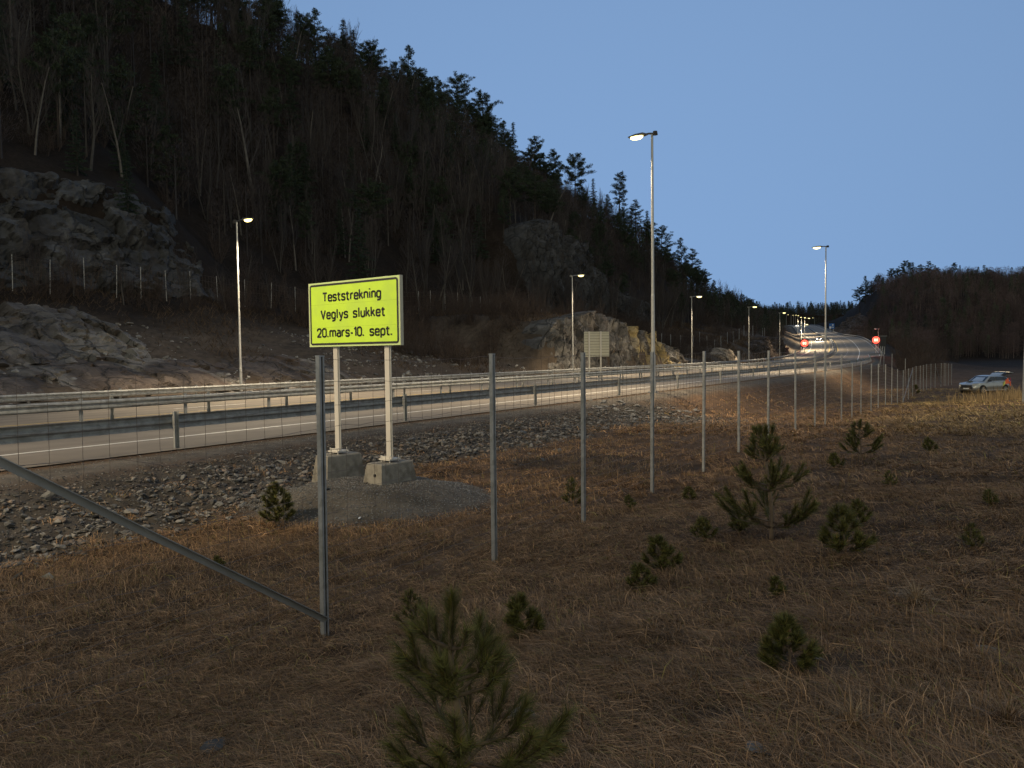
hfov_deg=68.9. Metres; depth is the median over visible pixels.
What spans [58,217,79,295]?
bare tree
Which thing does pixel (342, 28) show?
spruce tree
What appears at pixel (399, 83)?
bare tree
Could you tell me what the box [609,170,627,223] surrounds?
pine tree
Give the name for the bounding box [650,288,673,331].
bare tree
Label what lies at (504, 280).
bare tree
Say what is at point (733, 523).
young pine
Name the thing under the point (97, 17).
bare tree
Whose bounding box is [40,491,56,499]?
stone
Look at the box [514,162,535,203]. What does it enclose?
pine tree
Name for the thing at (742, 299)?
pine tree
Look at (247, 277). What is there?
bare tree
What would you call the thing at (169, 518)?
stone
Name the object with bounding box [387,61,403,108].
pine tree
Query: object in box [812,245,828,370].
street lamp
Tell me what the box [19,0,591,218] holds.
hillside thicket
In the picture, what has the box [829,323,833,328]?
road sign
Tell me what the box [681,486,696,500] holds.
young pine
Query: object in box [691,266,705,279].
pine tree
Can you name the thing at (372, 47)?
pine tree
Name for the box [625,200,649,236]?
pine tree
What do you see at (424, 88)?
pine tree
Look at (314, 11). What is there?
pine tree
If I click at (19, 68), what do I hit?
bare tree
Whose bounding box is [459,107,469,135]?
bare tree
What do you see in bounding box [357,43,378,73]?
pine tree
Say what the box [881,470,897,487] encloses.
young pine
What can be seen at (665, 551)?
young pine
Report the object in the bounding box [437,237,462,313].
bare tree
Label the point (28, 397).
guardrail
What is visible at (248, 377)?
scree
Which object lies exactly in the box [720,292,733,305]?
pine tree
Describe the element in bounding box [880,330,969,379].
undergrowth
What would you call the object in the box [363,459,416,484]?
concrete footing
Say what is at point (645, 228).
pine tree
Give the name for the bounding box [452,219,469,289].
bare tree
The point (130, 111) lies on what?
bare tree
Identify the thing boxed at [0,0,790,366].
undergrowth
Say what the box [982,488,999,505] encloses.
young pine
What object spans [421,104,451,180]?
bare tree
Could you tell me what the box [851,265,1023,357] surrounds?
distant wood
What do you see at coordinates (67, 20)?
pine tree
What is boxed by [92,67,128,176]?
bare tree
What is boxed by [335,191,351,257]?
bare tree
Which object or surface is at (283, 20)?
bare tree
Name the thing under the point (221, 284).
bare tree
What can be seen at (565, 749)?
young pine
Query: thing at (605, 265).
pine tree
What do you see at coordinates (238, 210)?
bare tree
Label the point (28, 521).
rubble
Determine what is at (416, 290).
bare tree
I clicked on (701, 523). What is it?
young pine
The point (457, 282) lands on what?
bare tree
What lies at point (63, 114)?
spruce tree
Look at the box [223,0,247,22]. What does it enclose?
pine tree
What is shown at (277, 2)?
pine tree
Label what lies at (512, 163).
bare tree
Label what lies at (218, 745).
stone
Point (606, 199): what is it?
pine tree
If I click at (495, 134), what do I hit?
pine tree
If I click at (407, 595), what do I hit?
young pine
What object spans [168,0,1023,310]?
sky
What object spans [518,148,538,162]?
pine tree
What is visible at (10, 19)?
bare tree
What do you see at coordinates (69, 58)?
pine tree
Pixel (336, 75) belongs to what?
pine tree
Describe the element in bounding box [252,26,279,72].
pine tree
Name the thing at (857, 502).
young pine
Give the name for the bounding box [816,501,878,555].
young pine
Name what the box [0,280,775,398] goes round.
bank grass
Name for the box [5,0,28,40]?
bare tree
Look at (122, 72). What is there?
pine tree
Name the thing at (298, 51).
bare tree
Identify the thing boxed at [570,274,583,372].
street lamp
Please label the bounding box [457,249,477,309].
bare tree
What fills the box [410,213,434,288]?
bare tree
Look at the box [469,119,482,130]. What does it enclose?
pine tree
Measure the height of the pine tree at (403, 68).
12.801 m
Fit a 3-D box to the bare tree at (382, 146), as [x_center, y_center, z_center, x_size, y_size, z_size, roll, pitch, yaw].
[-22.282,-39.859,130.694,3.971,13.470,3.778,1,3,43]
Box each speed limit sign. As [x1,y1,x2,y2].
[801,339,808,351]
[872,336,879,343]
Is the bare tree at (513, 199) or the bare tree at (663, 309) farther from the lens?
the bare tree at (663, 309)
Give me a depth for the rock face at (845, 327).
486.87 m
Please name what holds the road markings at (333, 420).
on the road
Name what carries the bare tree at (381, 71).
on the ground at (190, 226)
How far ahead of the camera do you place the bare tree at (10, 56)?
76.63 m
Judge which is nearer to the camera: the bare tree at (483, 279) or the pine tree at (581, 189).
the bare tree at (483, 279)
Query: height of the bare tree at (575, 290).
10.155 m
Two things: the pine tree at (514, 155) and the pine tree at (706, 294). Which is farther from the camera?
the pine tree at (706, 294)
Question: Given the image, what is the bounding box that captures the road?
[0,325,883,470]
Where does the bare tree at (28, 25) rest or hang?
on the ground at (190, 226)
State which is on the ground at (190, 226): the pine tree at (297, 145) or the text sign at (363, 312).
the pine tree at (297, 145)
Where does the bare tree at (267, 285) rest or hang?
on the ground at (190, 226)
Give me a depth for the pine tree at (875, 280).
495.31 m
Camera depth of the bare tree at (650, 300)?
171.35 m
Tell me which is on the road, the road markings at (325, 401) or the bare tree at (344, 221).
the road markings at (325, 401)
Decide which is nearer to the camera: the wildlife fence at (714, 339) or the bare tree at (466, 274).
the bare tree at (466, 274)
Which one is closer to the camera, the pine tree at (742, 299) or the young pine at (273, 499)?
the young pine at (273, 499)
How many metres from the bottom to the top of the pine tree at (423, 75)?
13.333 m
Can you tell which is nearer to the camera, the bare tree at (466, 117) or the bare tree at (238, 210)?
the bare tree at (238, 210)
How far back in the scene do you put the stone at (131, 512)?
11.58 m
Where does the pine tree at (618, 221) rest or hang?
on the ground at (190, 226)
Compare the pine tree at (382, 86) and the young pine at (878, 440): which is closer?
the young pine at (878, 440)
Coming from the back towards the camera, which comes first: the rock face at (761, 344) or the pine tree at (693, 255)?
the pine tree at (693, 255)
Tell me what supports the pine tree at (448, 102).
on the ground at (190, 226)
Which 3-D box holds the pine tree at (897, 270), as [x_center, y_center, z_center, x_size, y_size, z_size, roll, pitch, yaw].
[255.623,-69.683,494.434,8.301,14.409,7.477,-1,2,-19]
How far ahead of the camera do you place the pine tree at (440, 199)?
126.43 m
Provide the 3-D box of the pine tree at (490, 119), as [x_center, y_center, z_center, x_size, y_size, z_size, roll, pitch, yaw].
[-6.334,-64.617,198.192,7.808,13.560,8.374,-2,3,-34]
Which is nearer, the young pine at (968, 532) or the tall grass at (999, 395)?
the young pine at (968, 532)
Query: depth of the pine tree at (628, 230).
219.87 m
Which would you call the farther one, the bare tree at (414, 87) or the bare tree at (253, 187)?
the bare tree at (414, 87)
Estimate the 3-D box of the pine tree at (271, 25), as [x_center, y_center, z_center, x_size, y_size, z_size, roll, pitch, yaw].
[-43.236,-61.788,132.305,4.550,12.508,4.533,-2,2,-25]
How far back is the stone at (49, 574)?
8.70 m
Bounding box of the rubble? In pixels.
[0,396,779,591]
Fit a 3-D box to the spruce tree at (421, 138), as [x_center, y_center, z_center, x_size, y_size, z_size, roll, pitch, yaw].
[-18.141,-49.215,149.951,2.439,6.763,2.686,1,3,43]
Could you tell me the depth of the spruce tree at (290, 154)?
106.26 m
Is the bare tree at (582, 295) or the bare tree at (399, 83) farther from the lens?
the bare tree at (399, 83)
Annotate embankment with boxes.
[0,355,373,403]
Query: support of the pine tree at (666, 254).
on the ground at (190, 226)
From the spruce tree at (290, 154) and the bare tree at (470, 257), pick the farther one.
the spruce tree at (290, 154)
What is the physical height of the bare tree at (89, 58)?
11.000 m
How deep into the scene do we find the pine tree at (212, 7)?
129.22 m
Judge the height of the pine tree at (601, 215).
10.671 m
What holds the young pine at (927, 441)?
on the ground at (190, 226)
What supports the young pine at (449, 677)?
on the ground at (190, 226)
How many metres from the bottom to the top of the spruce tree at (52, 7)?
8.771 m
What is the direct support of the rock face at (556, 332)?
on the ground at (190, 226)
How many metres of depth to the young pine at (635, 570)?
6.70 m
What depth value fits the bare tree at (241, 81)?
112.33 m
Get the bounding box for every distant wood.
[568,186,784,335]
[753,300,858,324]
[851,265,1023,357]
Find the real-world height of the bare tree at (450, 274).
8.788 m
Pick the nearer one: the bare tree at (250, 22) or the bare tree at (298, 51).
the bare tree at (250, 22)
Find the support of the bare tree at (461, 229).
on the ground at (190, 226)
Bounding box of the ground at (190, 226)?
[0,0,1023,767]
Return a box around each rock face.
[0,167,221,301]
[0,302,150,367]
[502,219,658,321]
[521,310,701,373]
[709,348,741,363]
[741,336,789,358]
[830,313,867,336]
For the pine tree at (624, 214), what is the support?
on the ground at (190, 226)
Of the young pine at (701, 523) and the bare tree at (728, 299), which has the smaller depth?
the young pine at (701, 523)
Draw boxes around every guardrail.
[0,324,882,447]
[0,325,806,402]
[0,325,834,421]
[4,325,832,418]
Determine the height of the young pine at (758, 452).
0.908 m
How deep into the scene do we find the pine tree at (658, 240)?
254.49 m
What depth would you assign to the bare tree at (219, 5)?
123.74 m
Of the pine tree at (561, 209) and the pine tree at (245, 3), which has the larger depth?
the pine tree at (561, 209)
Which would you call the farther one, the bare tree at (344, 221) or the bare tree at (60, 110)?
the bare tree at (344, 221)
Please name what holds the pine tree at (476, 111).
on the ground at (190, 226)
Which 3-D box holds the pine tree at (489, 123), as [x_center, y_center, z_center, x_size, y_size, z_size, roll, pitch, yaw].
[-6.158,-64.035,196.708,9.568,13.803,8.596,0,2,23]
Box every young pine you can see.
[213,555,225,565]
[256,479,296,523]
[376,580,582,767]
[390,586,436,624]
[501,589,546,641]
[549,741,569,757]
[559,477,587,504]
[624,494,636,509]
[625,561,659,591]
[640,534,684,572]
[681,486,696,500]
[688,514,719,539]
[713,423,823,541]
[727,510,750,532]
[743,425,773,463]
[754,610,826,673]
[767,575,787,596]
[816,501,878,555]
[826,451,844,468]
[837,418,885,459]
[849,497,872,523]
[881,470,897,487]
[910,384,919,393]
[922,436,938,450]
[958,522,985,548]
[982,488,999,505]
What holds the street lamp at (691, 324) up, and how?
on the ground at (190, 226)
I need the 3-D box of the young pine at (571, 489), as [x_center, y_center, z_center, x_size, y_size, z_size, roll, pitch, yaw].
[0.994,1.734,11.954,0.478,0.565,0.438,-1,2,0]
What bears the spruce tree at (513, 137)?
on the ground at (190, 226)
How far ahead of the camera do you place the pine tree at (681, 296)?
190.09 m
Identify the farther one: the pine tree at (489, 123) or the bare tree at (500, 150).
the pine tree at (489, 123)
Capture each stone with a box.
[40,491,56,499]
[40,573,53,578]
[124,508,138,514]
[163,516,173,520]
[200,737,224,757]
[744,741,773,758]
[976,645,1007,656]
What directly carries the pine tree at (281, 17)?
on the ground at (190, 226)
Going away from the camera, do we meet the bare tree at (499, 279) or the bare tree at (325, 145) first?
the bare tree at (499, 279)
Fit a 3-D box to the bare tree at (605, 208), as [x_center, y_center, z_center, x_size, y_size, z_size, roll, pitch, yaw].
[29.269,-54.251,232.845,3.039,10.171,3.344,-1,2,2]
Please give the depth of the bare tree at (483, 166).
135.67 m
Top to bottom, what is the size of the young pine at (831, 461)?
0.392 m
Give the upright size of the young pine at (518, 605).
0.448 m
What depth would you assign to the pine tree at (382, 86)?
143.88 m
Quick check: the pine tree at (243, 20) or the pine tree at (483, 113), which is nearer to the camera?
the pine tree at (243, 20)
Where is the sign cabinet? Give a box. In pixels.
[880,336,885,353]
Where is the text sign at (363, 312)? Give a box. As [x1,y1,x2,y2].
[308,275,403,462]
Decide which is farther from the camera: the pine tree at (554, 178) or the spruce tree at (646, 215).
the spruce tree at (646, 215)
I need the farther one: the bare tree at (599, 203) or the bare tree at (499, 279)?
the bare tree at (599, 203)
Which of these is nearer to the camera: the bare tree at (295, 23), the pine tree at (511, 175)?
the pine tree at (511, 175)
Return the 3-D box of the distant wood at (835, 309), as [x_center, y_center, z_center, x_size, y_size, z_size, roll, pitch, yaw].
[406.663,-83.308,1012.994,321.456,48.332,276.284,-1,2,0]
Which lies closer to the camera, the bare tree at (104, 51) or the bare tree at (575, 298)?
the bare tree at (104, 51)
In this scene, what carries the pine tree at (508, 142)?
on the ground at (190, 226)
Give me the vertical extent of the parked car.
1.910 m
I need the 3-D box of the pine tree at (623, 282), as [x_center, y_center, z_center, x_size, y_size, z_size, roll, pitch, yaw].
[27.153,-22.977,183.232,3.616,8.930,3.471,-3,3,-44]
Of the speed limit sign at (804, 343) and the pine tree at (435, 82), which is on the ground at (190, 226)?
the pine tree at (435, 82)
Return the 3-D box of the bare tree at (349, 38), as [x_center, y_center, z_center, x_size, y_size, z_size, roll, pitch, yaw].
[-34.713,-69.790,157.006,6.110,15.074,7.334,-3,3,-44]
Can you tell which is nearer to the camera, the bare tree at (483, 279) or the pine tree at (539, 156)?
the bare tree at (483, 279)
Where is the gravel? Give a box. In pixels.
[0,391,690,529]
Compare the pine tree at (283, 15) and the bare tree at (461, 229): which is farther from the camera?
the pine tree at (283, 15)
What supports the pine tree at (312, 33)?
on the ground at (190, 226)
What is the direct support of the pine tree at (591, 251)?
on the ground at (190, 226)
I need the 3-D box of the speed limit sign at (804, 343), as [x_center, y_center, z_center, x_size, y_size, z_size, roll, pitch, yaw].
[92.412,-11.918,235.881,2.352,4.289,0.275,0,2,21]
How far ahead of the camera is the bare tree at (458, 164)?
134.82 m
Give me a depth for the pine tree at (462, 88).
196.29 m
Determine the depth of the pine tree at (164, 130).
87.35 m
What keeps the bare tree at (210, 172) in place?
on the ground at (190, 226)
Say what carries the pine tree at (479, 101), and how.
on the ground at (190, 226)
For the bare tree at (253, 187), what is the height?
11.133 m
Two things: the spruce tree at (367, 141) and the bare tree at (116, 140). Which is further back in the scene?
the spruce tree at (367, 141)
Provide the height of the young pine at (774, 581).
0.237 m
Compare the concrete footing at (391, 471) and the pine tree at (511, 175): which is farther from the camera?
the pine tree at (511, 175)
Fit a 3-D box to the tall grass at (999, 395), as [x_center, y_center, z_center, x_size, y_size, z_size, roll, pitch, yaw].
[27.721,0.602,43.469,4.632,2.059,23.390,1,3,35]
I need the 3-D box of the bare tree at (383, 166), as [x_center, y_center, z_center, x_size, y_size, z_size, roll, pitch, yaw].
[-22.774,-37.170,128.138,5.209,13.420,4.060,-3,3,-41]
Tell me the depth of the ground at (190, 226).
18.89 m
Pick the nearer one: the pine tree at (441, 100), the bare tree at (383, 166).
the bare tree at (383, 166)
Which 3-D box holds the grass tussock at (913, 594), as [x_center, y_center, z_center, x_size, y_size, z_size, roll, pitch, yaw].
[2.871,1.444,5.286,0.531,0.242,0.514,-2,3,-33]
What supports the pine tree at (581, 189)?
on the ground at (190, 226)
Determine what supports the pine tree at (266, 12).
on the ground at (190, 226)
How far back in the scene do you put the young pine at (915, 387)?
66.30 m
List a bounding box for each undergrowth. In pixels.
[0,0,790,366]
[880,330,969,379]
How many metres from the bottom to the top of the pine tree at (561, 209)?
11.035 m
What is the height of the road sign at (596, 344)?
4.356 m
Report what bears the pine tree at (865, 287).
on the ground at (190, 226)
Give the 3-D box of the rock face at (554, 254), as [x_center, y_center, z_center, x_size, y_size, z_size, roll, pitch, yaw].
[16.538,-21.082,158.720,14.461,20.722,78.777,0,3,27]
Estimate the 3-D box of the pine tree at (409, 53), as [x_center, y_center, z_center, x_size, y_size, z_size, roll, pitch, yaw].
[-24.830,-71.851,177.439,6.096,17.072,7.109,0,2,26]
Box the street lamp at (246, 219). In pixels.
[232,217,253,390]
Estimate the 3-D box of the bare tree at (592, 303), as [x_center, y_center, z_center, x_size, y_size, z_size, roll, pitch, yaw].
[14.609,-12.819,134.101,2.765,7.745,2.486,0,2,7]
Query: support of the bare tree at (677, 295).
on the ground at (190, 226)
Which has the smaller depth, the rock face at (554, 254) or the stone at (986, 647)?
the stone at (986, 647)
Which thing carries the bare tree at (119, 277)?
on the ground at (190, 226)
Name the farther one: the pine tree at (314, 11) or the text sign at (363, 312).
the pine tree at (314, 11)
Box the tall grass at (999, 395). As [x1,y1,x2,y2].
[947,385,1021,407]
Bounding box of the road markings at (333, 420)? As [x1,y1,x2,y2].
[0,334,859,455]
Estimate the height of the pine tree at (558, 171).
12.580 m
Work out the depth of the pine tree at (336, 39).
157.79 m
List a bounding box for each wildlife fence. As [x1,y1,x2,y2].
[0,350,951,736]
[11,255,545,313]
[661,326,764,349]
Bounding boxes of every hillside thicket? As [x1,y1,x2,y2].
[0,0,691,290]
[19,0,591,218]
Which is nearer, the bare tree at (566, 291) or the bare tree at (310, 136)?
the bare tree at (310, 136)
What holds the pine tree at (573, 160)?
on the ground at (190, 226)
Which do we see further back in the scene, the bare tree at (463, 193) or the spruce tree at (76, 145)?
the bare tree at (463, 193)
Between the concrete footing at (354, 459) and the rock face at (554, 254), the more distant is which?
the rock face at (554, 254)
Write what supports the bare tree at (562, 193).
on the ground at (190, 226)
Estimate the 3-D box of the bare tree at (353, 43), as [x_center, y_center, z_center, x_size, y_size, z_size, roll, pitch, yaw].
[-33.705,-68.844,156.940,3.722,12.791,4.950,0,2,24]
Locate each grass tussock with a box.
[820,690,890,738]
[888,574,953,610]
[954,685,1023,738]
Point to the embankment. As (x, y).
(23, 378)
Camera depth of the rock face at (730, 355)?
142.59 m
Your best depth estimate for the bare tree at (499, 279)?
102.68 m
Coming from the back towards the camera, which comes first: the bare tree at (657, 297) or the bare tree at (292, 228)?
the bare tree at (657, 297)
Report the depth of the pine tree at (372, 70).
159.55 m
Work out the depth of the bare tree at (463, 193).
127.42 m
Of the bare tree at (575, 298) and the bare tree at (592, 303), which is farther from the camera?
the bare tree at (592, 303)
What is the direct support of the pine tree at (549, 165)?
on the ground at (190, 226)
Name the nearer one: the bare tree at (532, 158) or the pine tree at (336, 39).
the pine tree at (336, 39)
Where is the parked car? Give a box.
[959,372,1012,393]
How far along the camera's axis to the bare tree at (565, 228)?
139.43 m
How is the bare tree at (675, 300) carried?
on the ground at (190, 226)
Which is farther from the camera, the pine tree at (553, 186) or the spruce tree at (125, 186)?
the pine tree at (553, 186)
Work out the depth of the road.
28.53 m
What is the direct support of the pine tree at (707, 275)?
on the ground at (190, 226)
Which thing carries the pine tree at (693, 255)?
on the ground at (190, 226)
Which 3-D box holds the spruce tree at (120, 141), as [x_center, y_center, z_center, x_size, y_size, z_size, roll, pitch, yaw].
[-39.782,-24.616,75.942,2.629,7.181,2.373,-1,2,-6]
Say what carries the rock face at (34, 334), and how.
on the ground at (190, 226)
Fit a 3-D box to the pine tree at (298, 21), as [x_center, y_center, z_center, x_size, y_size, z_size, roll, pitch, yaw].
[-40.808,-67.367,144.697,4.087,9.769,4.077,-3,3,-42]
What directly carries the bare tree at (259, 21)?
on the ground at (190, 226)
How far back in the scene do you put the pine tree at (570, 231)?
156.69 m
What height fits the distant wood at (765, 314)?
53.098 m
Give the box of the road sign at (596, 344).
[584,331,608,376]
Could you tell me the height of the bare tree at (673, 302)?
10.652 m
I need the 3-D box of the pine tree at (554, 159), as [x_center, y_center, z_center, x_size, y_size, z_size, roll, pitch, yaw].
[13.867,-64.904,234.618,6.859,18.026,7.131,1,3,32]
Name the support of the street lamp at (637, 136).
on the ground at (190, 226)
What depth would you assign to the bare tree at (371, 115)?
131.54 m
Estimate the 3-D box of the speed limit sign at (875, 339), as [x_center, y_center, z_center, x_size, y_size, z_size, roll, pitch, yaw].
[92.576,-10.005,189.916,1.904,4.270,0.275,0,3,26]
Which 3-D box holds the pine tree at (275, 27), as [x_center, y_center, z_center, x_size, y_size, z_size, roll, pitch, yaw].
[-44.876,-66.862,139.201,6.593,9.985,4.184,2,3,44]
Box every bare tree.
[0,18,24,110]
[2,0,58,134]
[3,0,27,65]
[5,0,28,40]
[12,0,47,88]
[23,51,59,154]
[40,29,77,137]
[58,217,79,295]
[72,13,118,105]
[83,60,107,170]
[84,32,98,111]
[85,0,109,58]
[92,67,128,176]
[111,71,141,148]
[115,252,124,304]
[171,246,196,298]
[184,130,224,221]
[207,0,237,54]
[209,259,225,309]
[215,73,265,211]
[221,0,258,38]
[222,164,243,234]
[226,52,257,139]
[229,5,254,86]
[240,0,274,84]
[240,251,262,300]
[242,155,271,237]
[249,131,257,171]
[262,267,274,309]
[266,44,283,98]
[278,0,290,51]
[281,195,301,270]
[288,19,306,93]
[289,7,310,59]
[299,94,325,183]
[303,108,338,184]
[303,215,339,282]
[326,17,360,60]
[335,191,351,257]
[342,205,356,261]
[343,25,357,67]
[349,81,386,169]
[365,137,380,182]
[367,134,392,191]
[371,118,391,190]
[373,57,391,88]
[382,84,396,133]
[385,58,407,116]
[398,75,421,101]
[404,240,430,311]
[405,71,419,98]
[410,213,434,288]
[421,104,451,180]
[432,233,467,304]
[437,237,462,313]
[439,241,462,299]
[443,159,483,250]
[445,222,483,309]
[448,149,470,219]
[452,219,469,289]
[455,217,466,242]
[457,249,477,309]
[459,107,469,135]
[460,105,473,138]
[464,127,493,208]
[475,252,498,311]
[494,243,511,304]
[495,262,513,297]
[496,136,507,169]
[506,149,526,207]
[508,180,520,222]
[527,149,536,167]
[551,169,572,220]
[551,265,577,313]
[557,201,570,235]
[560,212,571,243]
[565,287,581,310]
[567,272,581,311]
[571,282,588,310]
[586,188,604,225]
[588,293,599,311]
[602,194,609,222]
[646,285,660,321]
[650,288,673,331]
[654,274,674,326]
[664,285,680,327]
[664,288,681,326]
[668,281,686,320]
[669,290,680,321]
[686,289,700,326]
[695,288,701,324]
[719,291,732,320]
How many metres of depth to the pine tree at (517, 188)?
140.91 m
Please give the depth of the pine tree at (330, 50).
137.12 m
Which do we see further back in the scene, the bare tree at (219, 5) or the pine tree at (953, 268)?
the pine tree at (953, 268)
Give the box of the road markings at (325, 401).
[0,327,829,426]
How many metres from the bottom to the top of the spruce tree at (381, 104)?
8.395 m
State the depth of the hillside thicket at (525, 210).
114.15 m
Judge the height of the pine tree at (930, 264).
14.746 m
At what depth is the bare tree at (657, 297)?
168.60 m
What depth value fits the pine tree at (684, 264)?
279.11 m
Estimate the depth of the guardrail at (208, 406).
33.40 m
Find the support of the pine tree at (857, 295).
on the ground at (190, 226)
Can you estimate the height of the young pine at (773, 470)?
1.398 m
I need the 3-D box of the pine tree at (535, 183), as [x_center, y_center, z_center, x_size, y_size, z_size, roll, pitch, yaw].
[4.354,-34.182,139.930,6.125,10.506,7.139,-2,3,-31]
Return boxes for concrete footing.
[312,451,364,481]
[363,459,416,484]
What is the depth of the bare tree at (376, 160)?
131.73 m
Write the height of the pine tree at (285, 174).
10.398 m
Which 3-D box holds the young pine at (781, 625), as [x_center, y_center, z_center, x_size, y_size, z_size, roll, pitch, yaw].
[1.528,1.436,4.115,0.397,0.410,0.341,0,2,17]
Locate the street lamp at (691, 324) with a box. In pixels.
[690,296,701,365]
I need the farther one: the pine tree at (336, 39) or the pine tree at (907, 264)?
the pine tree at (907, 264)
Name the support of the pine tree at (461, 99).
on the ground at (190, 226)
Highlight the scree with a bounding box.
[1,322,527,403]
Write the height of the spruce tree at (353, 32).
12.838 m
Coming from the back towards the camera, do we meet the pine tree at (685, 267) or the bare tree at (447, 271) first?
the pine tree at (685, 267)
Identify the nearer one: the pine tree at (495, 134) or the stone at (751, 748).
the stone at (751, 748)
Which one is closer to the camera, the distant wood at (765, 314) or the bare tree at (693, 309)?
the bare tree at (693, 309)
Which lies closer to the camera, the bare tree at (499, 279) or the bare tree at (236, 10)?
the bare tree at (499, 279)
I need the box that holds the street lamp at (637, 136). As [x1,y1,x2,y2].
[628,131,658,392]
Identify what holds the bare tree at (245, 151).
on the ground at (190, 226)
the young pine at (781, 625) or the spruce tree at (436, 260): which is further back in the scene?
the spruce tree at (436, 260)
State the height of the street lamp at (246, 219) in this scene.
10.419 m
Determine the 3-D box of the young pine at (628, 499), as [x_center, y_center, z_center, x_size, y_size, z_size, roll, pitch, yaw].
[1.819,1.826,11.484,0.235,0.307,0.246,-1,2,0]
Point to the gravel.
(410, 484)
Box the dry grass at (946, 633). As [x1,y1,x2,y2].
[0,377,1023,767]
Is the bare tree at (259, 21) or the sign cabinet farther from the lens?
the sign cabinet
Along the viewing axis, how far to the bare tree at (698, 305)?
201.45 m
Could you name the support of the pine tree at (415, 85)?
on the ground at (190, 226)
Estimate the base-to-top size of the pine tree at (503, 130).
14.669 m
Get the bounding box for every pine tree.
[20,28,88,147]
[28,12,107,128]
[80,53,166,161]
[136,125,192,201]
[170,0,200,17]
[195,0,207,21]
[204,0,224,27]
[220,0,255,33]
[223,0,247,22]
[250,0,279,30]
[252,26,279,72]
[253,0,289,55]
[254,158,305,232]
[255,0,279,67]
[269,6,291,52]
[269,8,285,50]
[275,0,291,37]
[280,135,317,196]
[282,34,303,70]
[293,11,309,38]
[296,12,324,67]
[306,7,329,59]
[317,45,346,106]
[318,33,344,54]
[324,55,350,109]
[339,178,395,258]
[356,39,388,103]
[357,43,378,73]
[362,57,379,92]
[373,75,393,136]
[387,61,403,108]
[396,61,418,113]
[397,45,422,76]
[408,67,434,91]
[410,74,421,101]
[410,80,444,106]
[421,176,465,240]
[424,92,444,144]
[427,75,450,93]
[435,91,448,118]
[437,71,477,108]
[442,93,459,120]
[453,97,471,129]
[458,99,477,137]
[463,89,502,115]
[463,102,485,125]
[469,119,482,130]
[471,110,496,125]
[473,115,508,142]
[480,114,504,139]
[488,130,502,147]
[491,167,525,221]
[498,120,512,155]
[499,134,516,153]
[505,152,519,168]
[507,168,525,211]
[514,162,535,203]
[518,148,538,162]
[519,174,555,219]
[521,135,550,171]
[540,160,558,179]
[544,179,560,195]
[547,148,565,179]
[550,171,561,187]
[550,189,565,221]
[552,169,563,188]
[557,152,596,204]
[566,228,575,238]
[577,184,589,219]
[583,240,594,260]
[589,201,598,225]
[594,205,607,241]
[596,260,616,277]
[602,194,612,223]
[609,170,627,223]
[609,212,623,246]
[614,224,640,247]
[615,207,631,241]
[615,273,629,292]
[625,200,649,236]
[639,220,659,254]
[642,221,656,246]
[654,225,676,269]
[658,247,678,279]
[673,238,689,274]
[676,291,688,319]
[679,262,695,274]
[679,264,693,284]
[683,248,705,286]
[690,271,702,282]
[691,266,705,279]
[699,291,714,321]
[702,270,711,281]
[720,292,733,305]
[738,294,749,306]
[851,287,866,312]
[860,276,870,301]
[873,275,880,285]
[886,268,896,279]
[892,268,901,278]
[899,260,915,276]
[922,261,933,279]
[949,262,957,275]
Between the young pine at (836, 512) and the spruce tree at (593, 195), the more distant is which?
the spruce tree at (593, 195)
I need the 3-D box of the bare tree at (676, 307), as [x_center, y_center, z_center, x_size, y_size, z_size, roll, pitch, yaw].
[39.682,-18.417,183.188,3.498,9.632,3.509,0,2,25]
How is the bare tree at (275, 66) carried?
on the ground at (190, 226)
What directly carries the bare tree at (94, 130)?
on the ground at (190, 226)
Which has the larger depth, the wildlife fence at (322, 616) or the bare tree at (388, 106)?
the bare tree at (388, 106)
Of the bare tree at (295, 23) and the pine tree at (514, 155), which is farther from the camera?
the pine tree at (514, 155)
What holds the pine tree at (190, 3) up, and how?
on the ground at (190, 226)
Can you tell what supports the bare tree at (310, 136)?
on the ground at (190, 226)
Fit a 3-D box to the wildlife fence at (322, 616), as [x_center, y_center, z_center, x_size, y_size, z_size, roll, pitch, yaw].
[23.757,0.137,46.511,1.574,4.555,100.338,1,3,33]
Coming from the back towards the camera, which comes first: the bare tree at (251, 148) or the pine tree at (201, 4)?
the pine tree at (201, 4)
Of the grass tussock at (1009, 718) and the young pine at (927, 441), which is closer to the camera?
the grass tussock at (1009, 718)
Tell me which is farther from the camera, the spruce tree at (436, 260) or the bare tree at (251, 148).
the spruce tree at (436, 260)
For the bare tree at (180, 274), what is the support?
on the ground at (190, 226)
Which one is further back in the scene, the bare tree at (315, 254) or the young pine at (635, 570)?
the bare tree at (315, 254)
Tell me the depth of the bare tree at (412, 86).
166.43 m
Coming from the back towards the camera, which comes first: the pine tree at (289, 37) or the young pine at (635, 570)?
the pine tree at (289, 37)
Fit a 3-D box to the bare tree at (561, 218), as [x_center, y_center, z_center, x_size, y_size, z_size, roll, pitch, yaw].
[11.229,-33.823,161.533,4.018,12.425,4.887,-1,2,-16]
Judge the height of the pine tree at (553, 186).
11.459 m
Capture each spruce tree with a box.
[44,1,60,68]
[45,34,82,138]
[62,109,90,175]
[108,107,135,173]
[112,150,141,213]
[277,143,303,222]
[330,20,353,83]
[344,207,375,279]
[351,30,356,66]
[359,106,375,156]
[376,92,388,133]
[417,125,424,152]
[428,217,446,265]
[511,122,520,157]
[587,179,598,217]
[643,211,649,245]
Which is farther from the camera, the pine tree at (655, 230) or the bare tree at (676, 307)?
the pine tree at (655, 230)
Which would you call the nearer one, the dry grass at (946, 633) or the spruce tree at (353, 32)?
the dry grass at (946, 633)

